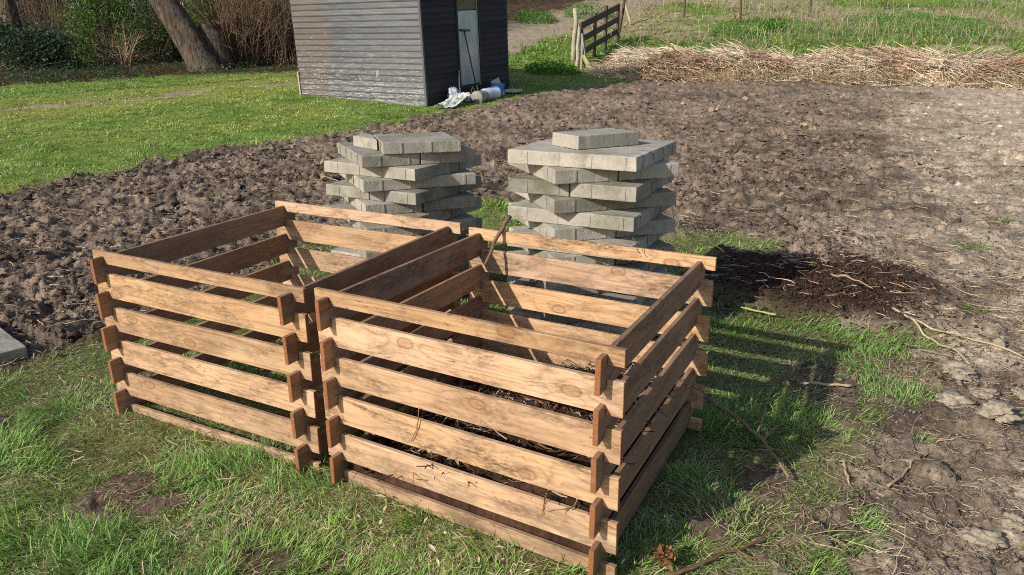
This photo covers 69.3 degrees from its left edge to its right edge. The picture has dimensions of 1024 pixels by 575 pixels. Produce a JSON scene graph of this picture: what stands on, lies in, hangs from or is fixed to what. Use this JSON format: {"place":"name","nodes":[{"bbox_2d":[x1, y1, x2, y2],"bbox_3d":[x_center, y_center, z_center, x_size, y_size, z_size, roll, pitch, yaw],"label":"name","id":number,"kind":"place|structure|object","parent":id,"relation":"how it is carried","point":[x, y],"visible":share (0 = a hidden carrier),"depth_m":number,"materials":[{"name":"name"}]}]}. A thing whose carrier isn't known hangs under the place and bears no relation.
{"place":"outdoors","nodes":[
{"label":"outdoors","id":0,"kind":"place"},
{"bbox_2d":[0,197,1012,574],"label":"grass","id":1,"kind":"structure","parent":0,"point":[86,541],"depth_m":2.28,"materials":[{"name":"green plant"}]},
{"bbox_2d":[0,0,1023,574],"bbox_3d":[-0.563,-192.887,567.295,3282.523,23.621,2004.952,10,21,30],"label":"ground","id":2,"kind":"structure","parent":0,"point":[528,34],"depth_m":5.21,"materials":[{"name":"soil"}]},
{"bbox_2d":[0,0,23,57],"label":"woodland tree","id":3,"kind":"object","parent":2,"relation":"on","point":[6,8],"visible":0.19,"depth_m":22.36,"materials":[{"name":"brown plant"}]},
{"bbox_2d":[0,327,28,363],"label":"paving slab","id":4,"kind":"object","parent":2,"relation":"on","point":[11,347],"depth_m":3.28,"materials":[{"name":"concrete"}]},
{"bbox_2d":[0,0,71,41],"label":"leafy bush","id":5,"kind":"object","parent":2,"relation":"on","point":[34,2],"visible":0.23,"depth_m":23.70,"materials":[{"name":"green plant"}]},
{"bbox_2d":[0,9,97,70],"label":"laurel shrub","id":6,"kind":"object","parent":2,"relation":"on","point":[38,47],"visible":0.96,"depth_m":19.10,"materials":[{"name":"green plant"}]},
{"bbox_2d":[5,0,104,57],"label":"bare shrub","id":7,"kind":"object","parent":2,"relation":"on","point":[58,13],"visible":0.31,"depth_m":21.89,"materials":[{"name":"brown plant"}]},
{"bbox_2d":[52,0,151,63],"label":"leafy bush","id":8,"kind":"object","parent":2,"relation":"on","point":[112,19],"visible":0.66,"depth_m":20.61,"materials":[{"name":"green plant"}]},
{"bbox_2d":[93,24,149,66],"bbox_3d":[-10.521,-6.603,20.085,1.367,1.237,1.214,0,18,0],"label":"bare shrub","id":9,"kind":"object","parent":2,"relation":"on","point":[125,55],"visible":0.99,"depth_m":20.15,"materials":[{"name":"brown plant"}]},
{"bbox_2d":[0,0,292,56],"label":"undergrowth","id":10,"kind":"object","parent":2,"relation":"on","point":[25,5],"visible":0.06,"depth_m":23.20,"materials":[{"name":"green plant"}]},
{"bbox_2d":[0,59,298,85],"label":"ivy","id":11,"kind":"object","parent":2,"relation":"on","point":[73,74],"visible":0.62,"depth_m":17.90,"materials":[{"name":"green plant"}]},
{"bbox_2d":[112,0,190,62],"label":"leafy bush","id":12,"kind":"object","parent":2,"relation":"on","point":[158,52],"visible":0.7,"depth_m":20.82,"materials":[{"name":"green plant"}]},
{"bbox_2d":[148,0,235,71],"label":"leaning tree","id":13,"kind":"object","parent":2,"relation":"on","point":[197,50],"visible":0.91,"depth_m":18.64,"materials":[{"name":"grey plant"}]},
{"bbox_2d":[181,0,239,53],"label":"leafy bush","id":14,"kind":"object","parent":2,"relation":"on","point":[198,12],"visible":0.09,"depth_m":20.98,"materials":[{"name":"green plant"}]},
{"bbox_2d":[181,0,297,67],"bbox_3d":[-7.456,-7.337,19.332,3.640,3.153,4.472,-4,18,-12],"label":"bare hedge","id":15,"kind":"object","parent":2,"relation":"on","point":[237,56],"visible":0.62,"depth_m":19.42,"materials":[{"name":"brown plant"}]},
{"bbox_2d":[89,200,462,473],"bbox_3d":[-0.860,0.108,2.931,1.006,0.671,1.013,9,20,26],"label":"compost bin","id":16,"kind":"object","parent":2,"relation":"on","point":[286,311],"visible":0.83,"depth_m":2.65,"materials":[{"name":"brown wood"}]},
{"bbox_2d":[0,348,712,574],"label":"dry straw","id":17,"kind":"object","parent":2,"relation":"on","point":[201,502],"visible":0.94,"depth_m":2.17,"materials":[{"name":"beige plant"}]},
{"bbox_2d":[290,0,508,106],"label":"garden shed","id":18,"kind":"structure","parent":2,"relation":"on","point":[410,52],"depth_m":13.31,"materials":[{"name":"wood"}]},
{"bbox_2d":[457,0,480,88],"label":"door","id":19,"kind":"structure","parent":18,"relation":"in","point":[467,9],"depth_m":13.61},
{"bbox_2d":[0,57,862,206],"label":"lawn","id":20,"kind":"structure","parent":2,"relation":"on","point":[141,130],"depth_m":11.76,"materials":[{"name":"green plant"}]},
{"bbox_2d":[0,211,884,363],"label":"bark chips","id":21,"kind":"object","parent":2,"relation":"on","point":[90,303],"visible":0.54,"depth_m":4.61,"materials":[{"name":"wood"}]},
{"bbox_2d":[434,92,469,107],"bbox_3d":[-1.037,-3.239,12.792,0.355,0.226,0.855,6,19,19],"label":"plastic sheet","id":22,"kind":"object","parent":2,"relation":"on","point":[453,100],"visible":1,"depth_m":12.79,"materials":[{"name":"white plastic"}]},
{"bbox_2d":[0,162,1023,399],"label":"soil clods","id":23,"kind":"object","parent":2,"relation":"on","point":[12,232],"visible":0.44,"depth_m":5.64,"materials":[{"name":"brown soil"}]},
{"bbox_2d":[0,89,1023,355],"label":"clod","id":24,"kind":"object","parent":2,"relation":"on","point":[680,215],"visible":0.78,"depth_m":5.14,"materials":[{"name":"brown soil"}]},
{"bbox_2d":[0,149,1023,401],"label":"soil crumbs","id":25,"kind":"object","parent":2,"relation":"on","point":[684,229],"visible":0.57,"depth_m":4.80,"materials":[{"name":"brown soil"}]},
{"bbox_2d":[6,79,1023,190],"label":"soil clods","id":26,"kind":"object","parent":2,"relation":"on","point":[675,181],"visible":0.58,"depth_m":9.07,"materials":[{"name":"brown soil"}]},
{"bbox_2d":[314,227,716,574],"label":"compost bin","id":27,"kind":"object","parent":2,"relation":"on","point":[474,353],"visible":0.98,"depth_m":2.15,"materials":[{"name":"brown wood"}]},
{"bbox_2d":[349,351,708,554],"bbox_3d":[0.047,0.425,2.470,1.037,0.309,1.029,10,21,30],"label":"compost heap","id":28,"kind":"object","parent":27,"relation":"in","point":[566,455],"visible":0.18,"depth_m":2.23,"materials":[{"name":"plant"}]},
{"bbox_2d":[513,7,556,23],"bbox_3d":[0.802,-9.468,25.839,1.624,0.611,1.318,10,21,30],"label":"nettle patch","id":29,"kind":"object","parent":2,"relation":"on","point":[547,15],"visible":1,"depth_m":25.69,"materials":[{"name":"green plant"}]},
{"bbox_2d":[524,57,578,75],"bbox_3d":[0.956,-5.313,17.832,1.430,0.422,1.145,10,21,30],"label":"nettle patch","id":30,"kind":"object","parent":2,"relation":"on","point":[556,64],"visible":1,"depth_m":17.66,"materials":[{"name":"green plant"}]},
{"bbox_2d":[563,1,615,19],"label":"nettle patch","id":31,"kind":"object","parent":2,"relation":"on","point":[588,8],"visible":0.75,"depth_m":26.66,"materials":[{"name":"green plant"}]},
{"bbox_2d":[579,3,619,63],"bbox_3d":[2.479,-7.086,20.693,0.085,1.761,3.814,7,19,21],"label":"hurdle fence","id":32,"kind":"object","parent":2,"relation":"on","point":[593,20],"visible":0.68,"depth_m":20.64,"materials":[{"name":"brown wood"}]},
{"bbox_2d":[651,544,678,571],"bbox_3d":[0.407,0.718,1.965,0.076,0.082,0.083,10,21,30],"label":"dead leaf clump","id":33,"kind":"object","parent":2,"relation":"on","point":[661,555],"visible":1,"depth_m":1.94,"materials":[{"name":"brown plant"}]},
{"bbox_2d":[664,534,767,574],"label":"branch","id":34,"kind":"object","parent":2,"relation":"on","point":[695,566],"visible":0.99,"depth_m":1.97,"materials":[{"name":"brown plant"}]},
{"bbox_2d":[709,20,767,39],"bbox_3d":[7.090,-8.033,23.149,1.838,0.624,1.480,10,21,30],"label":"nettle patch","id":35,"kind":"object","parent":2,"relation":"on","point":[738,27],"visible":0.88,"depth_m":23.06,"materials":[{"name":"green plant"}]},
{"bbox_2d":[705,396,789,477],"bbox_3d":[0.879,0.488,2.602,0.159,0.067,0.593,-4,18,-11],"label":"branch","id":36,"kind":"object","parent":2,"relation":"on","point":[745,424],"visible":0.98,"depth_m":2.61,"materials":[{"name":"brown plant"}]},
{"bbox_2d":[508,34,1023,72],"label":"bank grass","id":37,"kind":"structure","parent":2,"relation":"on","point":[684,43],"depth_m":21.54,"materials":[{"name":"plant"}]},
{"bbox_2d":[510,0,1023,55],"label":"bank grass","id":38,"kind":"structure","parent":2,"relation":"on","point":[827,21],"depth_m":24.38,"materials":[{"name":"green plant"}]},
{"bbox_2d":[757,18,791,31],"bbox_3d":[8.511,-8.518,24.059,1.118,0.480,0.918,10,21,30],"label":"nettle patch","id":39,"kind":"object","parent":2,"relation":"on","point":[781,25],"visible":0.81,"depth_m":23.93,"materials":[{"name":"green plant"}]},
{"bbox_2d":[578,36,1023,89],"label":"reed heap","id":40,"kind":"object","parent":2,"relation":"on","point":[888,61],"visible":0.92,"depth_m":16.18,"materials":[{"name":"plant"}]},
{"bbox_2d":[581,43,1023,89],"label":"dry reeds","id":41,"kind":"object","parent":2,"relation":"on","point":[757,79],"visible":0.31,"depth_m":16.05,"materials":[{"name":"beige plant"}]},
{"bbox_2d":[601,0,1023,47],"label":"dead stalks","id":42,"kind":"object","parent":2,"relation":"on","point":[876,32],"visible":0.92,"depth_m":23.85,"materials":[{"name":"beige plant"}]},
{"bbox_2d":[675,242,1000,358],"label":"peat crumbs","id":43,"kind":"object","parent":2,"relation":"on","point":[780,272],"visible":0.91,"depth_m":4.10,"materials":[{"name":"soil"}]},
{"bbox_2d":[658,185,1023,574],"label":"dry straw","id":44,"kind":"object","parent":2,"relation":"on","point":[937,541],"visible":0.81,"depth_m":2.27,"materials":[{"name":"beige plant"}]},
{"bbox_2d":[705,184,1023,574],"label":"dead stalks","id":45,"kind":"object","parent":2,"relation":"on","point":[864,468],"visible":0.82,"depth_m":2.21,"materials":[{"name":"plant"}]},
{"bbox_2d":[756,207,1023,574],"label":"soil crumbs","id":46,"kind":"object","parent":2,"relation":"on","point":[917,523],"visible":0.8,"depth_m":2.36,"materials":[{"name":"brown soil"}]},
{"bbox_2d":[844,11,1018,38],"bbox_3d":[13.749,-8.706,24.528,5.209,1.010,4.170,10,21,30],"label":"nettle patch","id":47,"kind":"object","parent":2,"relation":"on","point":[937,19],"visible":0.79,"depth_m":24.44,"materials":[{"name":"green plant"}]},
{"bbox_2d":[932,389,979,409],"bbox_3d":[1.677,0.429,2.801,0.162,0.064,0.116,10,21,30],"label":"dry clod","id":48,"kind":"object","parent":2,"relation":"on","point":[953,399],"visible":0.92,"depth_m":2.78,"materials":[{"name":"soil"}]},
{"bbox_2d":[892,307,1023,357],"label":"stick","id":49,"kind":"object","parent":2,"relation":"on","point":[990,343],"visible":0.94,"depth_m":3.43,"materials":[{"name":"brown wood"}]},
{"bbox_2d":[939,358,977,381],"bbox_3d":[1.848,0.340,3.076,0.131,0.066,0.160,-4,18,-13],"label":"dry clod","id":50,"kind":"object","parent":2,"relation":"on","point":[956,370],"visible":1,"depth_m":3.05,"materials":[{"name":"soil"}]},
{"bbox_2d":[937,244,1023,424],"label":"dead stalks","id":51,"kind":"object","parent":2,"relation":"on","point":[1002,304],"visible":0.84,"depth_m":3.84,"materials":[{"name":"plant"}]},
{"bbox_2d":[955,526,1007,550],"bbox_3d":[1.293,0.693,2.032,0.116,0.057,0.102,-2,18,-5],"label":"dry clod","id":52,"kind":"object","parent":2,"relation":"on","point":[996,539],"visible":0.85,"depth_m":2.02,"materials":[{"name":"soil"}]},
{"bbox_2d":[967,386,1000,401],"bbox_3d":[1.814,0.409,2.849,0.113,0.052,0.112,-4,18,-11],"label":"dry clod","id":53,"kind":"object","parent":2,"relation":"on","point":[985,394],"visible":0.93,"depth_m":2.83,"materials":[{"name":"soil"}]},
{"bbox_2d":[973,399,1023,423],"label":"dry clod","id":54,"kind":"object","parent":2,"relation":"on","point":[1000,411],"visible":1,"depth_m":2.59,"materials":[{"name":"soil"}]},
{"bbox_2d":[998,511,1023,531],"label":"dry clod","id":55,"kind":"object","parent":2,"relation":"on","point":[1007,520],"visible":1,"depth_m":2.06,"materials":[{"name":"soil"}]},
{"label":"paving slab","id":56,"kind":"object","parent":2,"relation":"on","visible":0},
{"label":"paving slab","id":57,"kind":"object","parent":56,"relation":"on","visible":0},
{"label":"paving slab","id":58,"kind":"object","parent":57,"relation":"on","visible":0},
{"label":"paving slab","id":59,"kind":"object","parent":58,"relation":"on","visible":0},
{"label":"paving slab","id":60,"kind":"object","parent":59,"relation":"on","visible":0},
{"bbox_2d":[413,218,481,237],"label":"paving slab","id":61,"kind":"object","parent":60,"relation":"on","point":[478,222],"depth_m":4.20,"materials":[{"name":"concrete"}]},
{"bbox_2d":[354,213,476,235],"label":"paving slab","id":62,"kind":"object","parent":61,"relation":"on","point":[466,220],"depth_m":3.92,"materials":[{"name":"concrete"}]},
{"bbox_2d":[328,201,450,228],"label":"paving slab","id":63,"kind":"object","parent":62,"relation":"on","point":[440,214],"depth_m":3.93,"materials":[{"name":"concrete"}]},
{"bbox_2d":[341,196,421,213],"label":"paving slab","id":64,"kind":"object","parent":63,"relation":"on","point":[376,206],"depth_m":3.84,"materials":[{"name":"concrete"}]},
{"bbox_2d":[326,180,369,199],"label":"paving slab","id":65,"kind":"object","parent":64,"relation":"on","point":[344,188],"depth_m":3.96,"materials":[{"name":"concrete"}]},
{"bbox_2d":[340,174,350,182],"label":"paving slab","id":66,"kind":"object","parent":65,"relation":"on","point":[347,177],"depth_m":4.08,"materials":[{"name":"concrete"}]},
{"bbox_2d":[450,154,480,171],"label":"paving slab","id":67,"kind":"object","parent":66,"relation":"on","point":[456,166],"depth_m":4.07,"materials":[{"name":"concrete"}]},
{"bbox_2d":[420,145,475,163],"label":"paving slab","id":68,"kind":"object","parent":67,"relation":"on","point":[465,154],"depth_m":3.88,"materials":[{"name":"concrete"}]},
{"bbox_2d":[373,132,460,154],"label":"paving slab","id":69,"kind":"object","parent":68,"relation":"on","point":[429,142],"depth_m":3.79,"materials":[{"name":"concrete"}]},
{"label":"paving slab","id":70,"kind":"object","parent":2,"relation":"on","visible":0},
{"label":"paving slab","id":71,"kind":"object","parent":70,"relation":"on","visible":0},
{"bbox_2d":[459,261,468,271],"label":"paving slab","id":72,"kind":"object","parent":71,"relation":"on","point":[463,267],"depth_m":4.08,"materials":[{"name":"concrete"}]},
{"bbox_2d":[331,247,360,256],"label":"paving slab","id":73,"kind":"object","parent":72,"relation":"on","point":[345,251],"depth_m":4.11,"materials":[{"name":"concrete"}]},
{"bbox_2d":[355,249,380,257],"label":"paving slab","id":74,"kind":"object","parent":73,"relation":"on","point":[365,254],"depth_m":3.86,"materials":[{"name":"concrete"}]},
{"bbox_2d":[341,223,353,227],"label":"paving slab","id":75,"kind":"object","parent":74,"relation":"on","point":[348,225],"depth_m":4.15,"materials":[{"name":"concrete"}]},
{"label":"paving slab","id":76,"kind":"object","parent":75,"relation":"on","visible":0},
{"bbox_2d":[451,197,481,217],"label":"paving slab","id":77,"kind":"object","parent":76,"relation":"on","point":[457,212],"depth_m":4.15,"materials":[{"name":"concrete"}]},
{"bbox_2d":[422,191,476,210],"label":"paving slab","id":78,"kind":"object","parent":77,"relation":"on","point":[465,199],"depth_m":3.96,"materials":[{"name":"concrete"}]},
{"bbox_2d":[370,176,481,204],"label":"paving slab","id":79,"kind":"object","parent":78,"relation":"on","point":[418,196],"depth_m":3.83,"materials":[{"name":"concrete"}]},
{"bbox_2d":[350,169,475,192],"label":"paving slab","id":80,"kind":"object","parent":79,"relation":"on","point":[364,184],"depth_m":3.85,"materials":[{"name":"concrete"}]},
{"bbox_2d":[324,158,449,180],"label":"paving slab","id":81,"kind":"object","parent":80,"relation":"on","point":[404,172],"depth_m":3.83,"materials":[{"name":"concrete"}]},
{"bbox_2d":[337,142,419,167],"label":"paving slab","id":82,"kind":"object","parent":81,"relation":"on","point":[363,157],"depth_m":3.78,"materials":[{"name":"concrete"}]},
{"bbox_2d":[353,133,377,149],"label":"broken slab","id":83,"kind":"object","parent":82,"relation":"on","point":[365,140],"depth_m":3.97,"materials":[{"name":"concrete"}]},
{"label":"paving slab","id":84,"kind":"object","parent":2,"relation":"on","visible":0},
{"bbox_2d":[509,307,627,334],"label":"paving slab","id":85,"kind":"object","parent":84,"relation":"on","point":[608,328],"depth_m":3.35,"materials":[{"name":"concrete"}]},
{"bbox_2d":[507,275,586,323],"bbox_3d":[0.215,0.036,3.639,0.300,0.064,0.633,-6,19,-18],"label":"paving slab","id":86,"kind":"object","parent":85,"relation":"on","point":[551,317],"depth_m":3.35,"materials":[{"name":"concrete"}]},
{"bbox_2d":[512,278,647,304],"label":"paving slab","id":87,"kind":"object","parent":86,"relation":"on","point":[627,298],"depth_m":3.33,"materials":[{"name":"concrete"}]},
{"bbox_2d":[529,267,669,294],"bbox_3d":[0.411,-0.053,3.505,0.600,0.066,0.316,-6,19,-18],"label":"paving slab","id":88,"kind":"object","parent":87,"relation":"on","point":[572,289],"depth_m":3.32,"materials":[{"name":"concrete"}]},
{"bbox_2d":[608,243,670,271],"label":"paving slab","id":89,"kind":"object","parent":88,"relation":"on","point":[647,266],"depth_m":3.35,"materials":[{"name":"concrete"}]},
{"bbox_2d":[614,239,673,264],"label":"paving slab","id":90,"kind":"object","parent":89,"relation":"on","point":[658,244],"depth_m":3.40,"materials":[{"name":"concrete"}]},
{"bbox_2d":[652,233,664,243],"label":"paving slab","id":91,"kind":"object","parent":90,"relation":"on","point":[655,237],"depth_m":3.48,"materials":[{"name":"concrete"}]},
{"bbox_2d":[615,213,675,236],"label":"paving slab","id":92,"kind":"object","parent":91,"relation":"on","point":[660,223],"depth_m":3.35,"materials":[{"name":"concrete"}]},
{"bbox_2d":[654,205,671,217],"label":"paving slab","id":93,"kind":"object","parent":92,"relation":"on","point":[659,210],"depth_m":3.46,"materials":[{"name":"concrete"}]},
{"bbox_2d":[508,177,529,199],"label":"paving slab","id":94,"kind":"object","parent":93,"relation":"on","point":[526,196],"depth_m":3.51,"materials":[{"name":"concrete"}]},
{"bbox_2d":[508,172,570,196],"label":"paving slab","id":95,"kind":"object","parent":94,"relation":"on","point":[525,182],"depth_m":3.27,"materials":[{"name":"concrete"}]},
{"bbox_2d":[508,163,617,184],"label":"paving slab","id":96,"kind":"object","parent":95,"relation":"on","point":[555,175],"depth_m":3.17,"materials":[{"name":"concrete"}]},
{"bbox_2d":[508,142,657,171],"bbox_3d":[0.315,-0.584,3.293,0.600,0.066,0.316,9,20,25],"label":"paving slab","id":97,"kind":"object","parent":96,"relation":"on","point":[632,159],"depth_m":3.18,"materials":[{"name":"concrete"}]},
{"bbox_2d":[552,128,638,149],"bbox_3d":[0.382,-0.680,3.387,0.346,0.064,0.201,-11,21,-30],"label":"paving block","id":98,"kind":"object","parent":97,"relation":"on","point":[594,138],"depth_m":3.31,"materials":[{"name":"concrete"}]},
{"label":"paving slab","id":99,"kind":"object","parent":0,"visible":0},
{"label":"paving slab","id":100,"kind":"object","parent":99,"relation":"on","visible":0},
{"bbox_2d":[641,297,657,305],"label":"paving slab","id":101,"kind":"structure","parent":100,"relation":"on","point":[648,301],"depth_m":3.46,"materials":[{"name":"concrete"}]},
{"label":"paving slab","id":102,"kind":"object","parent":101,"relation":"on","visible":0},
{"bbox_2d":[507,250,525,253],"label":"paving slab","id":103,"kind":"object","parent":102,"relation":"on","point":[519,251],"depth_m":3.82,"materials":[{"name":"concrete"}]},
{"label":"paving slab","id":104,"kind":"object","parent":103,"relation":"on","visible":0},
{"bbox_2d":[509,226,613,265],"bbox_3d":[0.222,-0.204,3.565,0.300,0.066,0.633,-6,19,-18],"label":"paving slab","id":105,"kind":"object","parent":104,"relation":"on","point":[579,258],"depth_m":3.30,"materials":[{"name":"concrete"}]},
{"bbox_2d":[507,225,651,260],"bbox_3d":[0.312,-0.223,3.412,0.600,0.066,0.316,8,20,25],"label":"paving slab","id":106,"kind":"object","parent":105,"relation":"on","point":[644,241],"depth_m":3.29,"materials":[{"name":"concrete"}]},
{"bbox_2d":[508,202,615,240],"bbox_3d":[0.221,-0.327,3.526,0.300,0.064,0.633,-6,19,-18],"label":"paving slab","id":107,"kind":"object","parent":106,"relation":"on","point":[566,231],"depth_m":3.25,"materials":[{"name":"concrete"}]},
{"bbox_2d":[508,199,654,231],"bbox_3d":[0.315,-0.344,3.370,0.600,0.064,0.316,8,20,25],"label":"paving slab","id":108,"kind":"object","parent":107,"relation":"on","point":[631,219],"depth_m":3.23,"materials":[{"name":"concrete"}]},
{"bbox_2d":[530,187,675,213],"bbox_3d":[0.412,-0.416,3.390,0.600,0.066,0.316,-6,19,-17],"label":"paving slab","id":109,"kind":"object","parent":108,"relation":"on","point":[554,204],"depth_m":3.24,"materials":[{"name":"concrete"}]},
{"bbox_2d":[570,177,673,201],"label":"paving slab","id":110,"kind":"object","parent":109,"relation":"on","point":[630,190],"depth_m":3.15,"materials":[{"name":"concrete"}]},
{"bbox_2d":[618,159,678,180],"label":"paving slab","id":111,"kind":"object","parent":110,"relation":"on","point":[663,168],"depth_m":3.27,"materials":[{"name":"concrete"}]},
{"bbox_2d":[538,138,676,161],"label":"paving slab","id":112,"kind":"object","parent":111,"relation":"on","point":[666,149],"depth_m":3.44,"materials":[{"name":"concrete"}]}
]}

